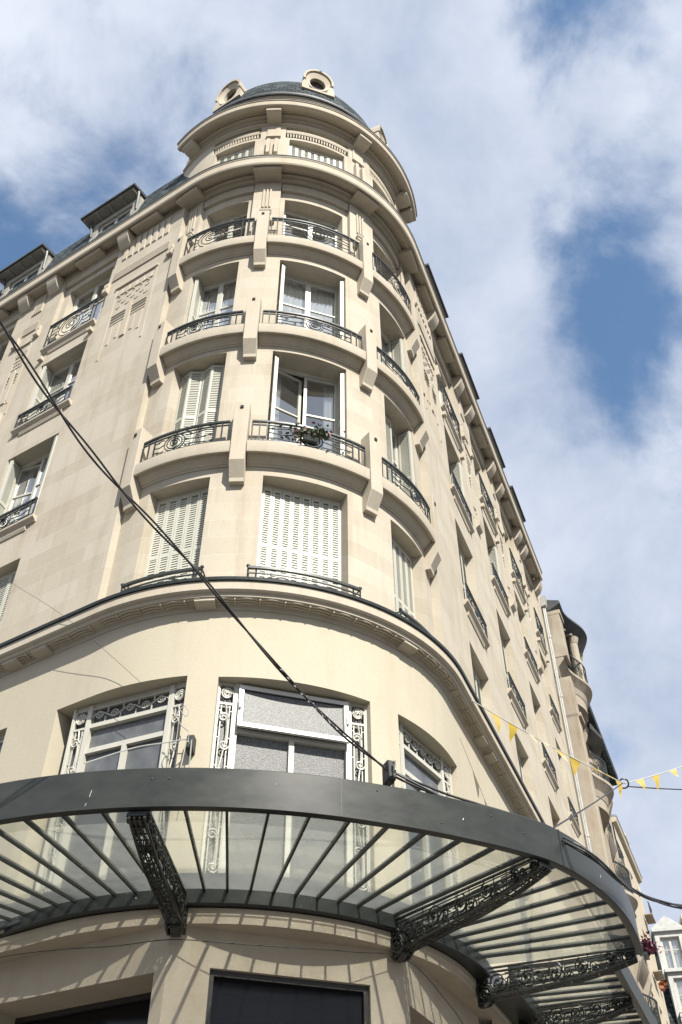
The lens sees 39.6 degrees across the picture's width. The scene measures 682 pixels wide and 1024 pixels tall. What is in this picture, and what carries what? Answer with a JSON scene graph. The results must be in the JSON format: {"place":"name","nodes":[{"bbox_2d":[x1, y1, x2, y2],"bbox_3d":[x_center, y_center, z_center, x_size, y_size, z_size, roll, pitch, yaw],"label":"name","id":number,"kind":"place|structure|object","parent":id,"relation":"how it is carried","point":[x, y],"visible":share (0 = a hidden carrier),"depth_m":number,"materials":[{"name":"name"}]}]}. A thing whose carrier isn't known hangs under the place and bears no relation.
{"place":"outdoors","nodes":[
{"label":"outdoors","id":0,"kind":"place"},
{"bbox_2d":[0,0,681,934],"label":"sky","id":1,"kind":"structure","parent":0,"point":[537,144],"materials":[{"name":"white"}]},
{"label":"street","id":2,"kind":"structure","parent":0,"visible":0},
{"bbox_2d":[0,69,591,1023],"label":"corner building","id":3,"kind":"structure","parent":2,"relation":"on","point":[224,305],"depth_m":16.23,"materials":[{"name":"stone"}]},
{"bbox_2d":[0,735,4,751],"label":"window","id":4,"kind":"structure","parent":3,"relation":"in","point":[2,737],"depth_m":13.67,"materials":[{"name":"beige paint"}]},
{"bbox_2d":[0,339,8,362],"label":"window","id":5,"kind":"structure","parent":3,"relation":"in","point":[6,342],"depth_m":24.81,"materials":[{"name":"beige paint"}]},
{"bbox_2d":[0,569,16,622],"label":"window","id":6,"kind":"structure","parent":3,"relation":"in","point":[5,586],"depth_m":16.61,"materials":[{"name":"beige paint"}]},
{"bbox_2d":[0,436,57,528],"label":"window","id":7,"kind":"structure","parent":3,"relation":"in","point":[14,473],"depth_m":18.99,"materials":[{"name":"beige paint"}]},
{"bbox_2d":[25,356,82,419],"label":"window","id":8,"kind":"structure","parent":3,"relation":"in","point":[46,376],"depth_m":21.30,"materials":[{"name":"beige paint"}]},
{"bbox_2d":[1,576,139,681],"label":"thin wire","id":9,"kind":"object","parent":3,"relation":"attached to","point":[78,627],"visible":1,"depth_m":13.60,"materials":[{"name":"metal"}]},
{"bbox_2d":[15,992,151,1023],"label":"doorway","id":10,"kind":"structure","parent":3,"relation":"in","point":[134,1009],"depth_m":10.74,"materials":[{"name":"black glass"}]},
{"bbox_2d":[64,276,110,373],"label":"window","id":11,"kind":"structure","parent":3,"relation":"in","point":[96,288],"depth_m":23.47,"materials":[{"name":"beige paint"}]},
{"bbox_2d":[60,682,186,773],"bbox_3d":[-2.818,3.490,11.974,1.739,2.762,0.821,0,-44,0],"label":"mezzanine window","id":12,"kind":"structure","parent":3,"relation":"in","point":[149,717],"depth_m":12.54,"materials":[{"name":"beige paint"}]},
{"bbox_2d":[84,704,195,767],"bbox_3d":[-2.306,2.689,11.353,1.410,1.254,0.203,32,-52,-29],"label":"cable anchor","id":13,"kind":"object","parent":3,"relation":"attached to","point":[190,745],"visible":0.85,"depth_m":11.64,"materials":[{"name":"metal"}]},
{"bbox_2d":[143,487,208,585],"bbox_3d":[-2.559,0.671,14.902,1.042,2.600,0.475,0,-44,0],"label":"window","id":14,"kind":"structure","parent":3,"relation":"in","point":[182,518],"depth_m":15.13,"materials":[{"name":"beige paint"}]},
{"bbox_2d":[169,364,224,449],"bbox_3d":[-2.555,-1.683,17.200,1.042,2.740,0.475,0,-44,0],"label":"window","id":15,"kind":"structure","parent":3,"relation":"in","point":[200,402],"depth_m":17.39,"materials":[{"name":"beige paint"}]},
{"bbox_2d":[185,277,236,335],"bbox_3d":[-2.467,-3.865,19.685,1.279,2.710,0.888,0,-44,0],"label":"window","id":16,"kind":"structure","parent":3,"relation":"in","point":[214,303],"depth_m":20.03,"materials":[{"name":"beige paint"}]},
{"bbox_2d":[210,212,247,291],"bbox_3d":[-2.441,-6.013,21.773,1.229,2.260,0.888,0,-44,0],"label":"window","id":17,"kind":"structure","parent":3,"relation":"in","point":[242,215],"depth_m":22.15,"materials":[{"name":"beige paint"}]},
{"bbox_2d":[217,146,254,163],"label":"window","id":18,"kind":"structure","parent":3,"relation":"in","point":[225,158],"depth_m":24.00,"materials":[{"name":"beige paint"}]},
{"bbox_2d":[0,939,480,1023],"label":"telephone wire","id":19,"kind":"object","parent":3,"relation":"attached to","point":[234,943],"visible":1,"depth_m":10.33,"materials":[{"name":"rubber"}]},
{"bbox_2d":[205,970,368,1023],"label":"shop window","id":20,"kind":"structure","parent":3,"relation":"in","point":[233,997],"depth_m":10.31,"materials":[{"name":"black glass"}]},
{"bbox_2d":[210,681,367,781],"bbox_3d":[-0.648,3.420,11.907,2.034,2.762,0.740,0,-44,0],"label":"mezzanine window","id":21,"kind":"structure","parent":3,"relation":"in","point":[256,728],"depth_m":12.35,"materials":[{"name":"beige paint"}]},
{"bbox_2d":[256,485,340,590],"bbox_3d":[-0.663,0.673,14.910,1.378,2.600,0.562,0,-44,0],"label":"window","id":22,"kind":"structure","parent":3,"relation":"in","point":[298,531],"depth_m":15.11,"materials":[{"name":"beige paint"}]},
{"bbox_2d":[267,356,344,455],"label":"window","id":23,"kind":"structure","parent":3,"relation":"in","point":[285,405],"depth_m":17.89,"materials":[{"name":"beige paint"}]},
{"bbox_2d":[276,264,343,377],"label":"window","id":24,"kind":"structure","parent":3,"relation":"in","point":[291,298],"depth_m":19.99,"materials":[{"name":"beige paint"}]},
{"bbox_2d":[283,210,336,295],"bbox_3d":[-0.812,-6.009,21.782,1.557,2.260,0.977,0,-44,0],"label":"window","id":25,"kind":"structure","parent":3,"relation":"in","point":[286,212],"depth_m":22.13,"materials":[{"name":"beige paint"}]},
{"bbox_2d":[278,420,345,445],"bbox_3d":[-0.489,-1.351,15.962,1.166,0.458,0.442,0,-44,0],"label":"flower basket","id":26,"kind":"object","parent":3,"relation":"attached to","point":[315,436],"visible":0.99,"depth_m":15.90,"materials":[{"name":"plant"}]},
{"bbox_2d":[289,144,341,168],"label":"window","id":27,"kind":"structure","parent":3,"relation":"in","point":[296,151],"depth_m":23.98,"materials":[{"name":"beige paint"}]},
{"bbox_2d":[0,768,642,1008],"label":"glass canopy","id":28,"kind":"object","parent":3,"relation":"attached to","point":[474,890],"visible":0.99,"depth_m":9.98,"materials":[{"name":"grey paint"}]},
{"bbox_2d":[382,760,396,786],"bbox_3d":[0.507,2.668,9.590,0.090,0.330,0.250,15,-46,-15],"label":"cable anchor","id":29,"kind":"object","parent":28,"relation":"on","point":[389,777],"visible":0.86,"depth_m":9.59,"materials":[{"name":"metal"}]},
{"bbox_2d":[0,320,386,770],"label":"power cable","id":30,"kind":"object","parent":29,"relation":"attached to","point":[340,731],"visible":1,"depth_m":9.44,"materials":[{"name":"rubber"}]},
{"bbox_2d":[396,772,681,908],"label":"cable bundle","id":31,"kind":"object","parent":28,"relation":"on","point":[581,849],"visible":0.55,"depth_m":10.04,"materials":[{"name":"rubber"}]},
{"bbox_2d":[374,259,385,279],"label":"window","id":32,"kind":"structure","parent":3,"relation":"in","point":[378,267],"depth_m":23.15,"materials":[{"name":"beige paint"}]},
{"bbox_2d":[380,328,405,380],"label":"window","id":33,"kind":"structure","parent":3,"relation":"in","point":[399,354],"depth_m":21.13,"materials":[{"name":"beige paint"}]},
{"bbox_2d":[385,416,416,502],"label":"window","id":34,"kind":"structure","parent":3,"relation":"in","point":[397,444],"depth_m":18.65,"materials":[{"name":"beige paint"}]},
{"bbox_2d":[391,537,415,619],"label":"window","id":35,"kind":"structure","parent":3,"relation":"in","point":[403,585],"depth_m":16.21,"materials":[{"name":"beige paint"}]},
{"bbox_2d":[398,723,452,797],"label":"mezzanine window","id":36,"kind":"structure","parent":3,"relation":"in","point":[417,763],"depth_m":13.56,"materials":[{"name":"beige paint"}]},
{"bbox_2d":[437,380,441,402],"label":"window","id":37,"kind":"structure","parent":3,"relation":"in","point":[439,389],"depth_m":25.72,"materials":[{"name":"beige paint"}]},
{"bbox_2d":[448,462,464,497],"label":"window","id":38,"kind":"structure","parent":3,"relation":"in","point":[457,467],"depth_m":23.46,"materials":[{"name":"beige paint"}]},
{"bbox_2d":[458,546,467,598],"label":"window","id":39,"kind":"structure","parent":3,"relation":"in","point":[463,567],"depth_m":21.07,"materials":[{"name":"beige paint"}]},
{"bbox_2d":[472,667,482,705],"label":"window","id":40,"kind":"structure","parent":3,"relation":"in","point":[476,681],"depth_m":18.97,"materials":[{"name":"beige paint"}]},
{"bbox_2d":[487,546,500,584],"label":"window","id":41,"kind":"structure","parent":3,"relation":"in","point":[492,553],"depth_m":25.71,"materials":[{"name":"beige paint"}]},
{"bbox_2d":[500,636,509,687],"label":"window","id":42,"kind":"structure","parent":3,"relation":"in","point":[503,651],"depth_m":23.31,"materials":[{"name":"beige paint"}]},
{"bbox_2d":[517,753,523,782],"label":"window","id":43,"kind":"structure","parent":3,"relation":"in","point":[519,760],"depth_m":21.36,"materials":[{"name":"beige paint"}]},
{"bbox_2d":[539,595,591,851],"bbox_3d":[7.208,11.204,25.955,0.220,22.550,0.305,-16,-46,15],"label":"drainpipe","id":44,"kind":"object","parent":3,"relation":"attached to","point":[543,602],"visible":0.59,"depth_m":30.39,"materials":[{"name":"beige metal"}]},
{"bbox_2d":[553,783,622,827],"bbox_3d":[3.709,4.226,13.851,0.026,3.808,6.774,-18,-47,18],"label":"support cable","id":45,"kind":"object","parent":3,"relation":"attached to","point":[562,822],"visible":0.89,"depth_m":12.84,"materials":[{"name":"metal"}]},
{"bbox_2d":[619,778,628,788],"bbox_3d":[5.245,5.035,17.580,0.197,0.179,0.107,0,-44,0],"label":"suspension ring","id":46,"kind":"object","parent":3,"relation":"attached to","point":[627,786],"visible":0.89,"depth_m":17.57,"materials":[{"name":"metal"}]},
{"bbox_2d":[471,700,623,797],"bbox_3d":[3.669,4.099,16.146,0.211,0.646,4.613,-34,-53,30],"label":"bunting","id":47,"kind":"object","parent":46,"relation":"hanging from","point":[513,728],"visible":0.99,"depth_m":16.08,"materials":[{"name":"yellow fabric"}]},
{"bbox_2d":[624,766,681,789],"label":"bunting","id":48,"kind":"object","parent":46,"relation":"hanging from","point":[641,782],"visible":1,"depth_m":18.31,"materials":[{"name":"yellow fabric"}]},
{"bbox_2d":[629,786,681,789],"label":"support cable","id":49,"kind":"object","parent":3,"relation":"attached to","point":[654,788],"visible":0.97,"depth_m":18.31,"materials":[{"name":"metal"}]},
{"bbox_2d":[543,600,661,1023],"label":"bow fronted building","id":50,"kind":"structure","parent":2,"relation":"on","point":[569,642],"depth_m":32.05,"materials":[{"name":"stone"}]},
{"bbox_2d":[611,814,669,1023],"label":"cream building","id":51,"kind":"structure","parent":2,"relation":"on","point":[643,919],"depth_m":39.17,"materials":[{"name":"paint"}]},
{"bbox_2d":[640,931,664,959],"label":"flowers","id":52,"kind":"object","parent":51,"relation":"on","point":[649,949],"depth_m":36.08,"materials":[{"name":"plant"}]},
{"bbox_2d":[658,981,668,991],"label":"potted flowers","id":53,"kind":"object","parent":51,"relation":"on","point":[661,985],"visible":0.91,"depth_m":38.73,"materials":[{"name":"orange plant"}]},
{"bbox_2d":[650,914,681,1023],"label":"mansard building","id":54,"kind":"structure","parent":2,"relation":"on","point":[666,932],"depth_m":46.04,"materials":[{"name":"paint"}]}
]}

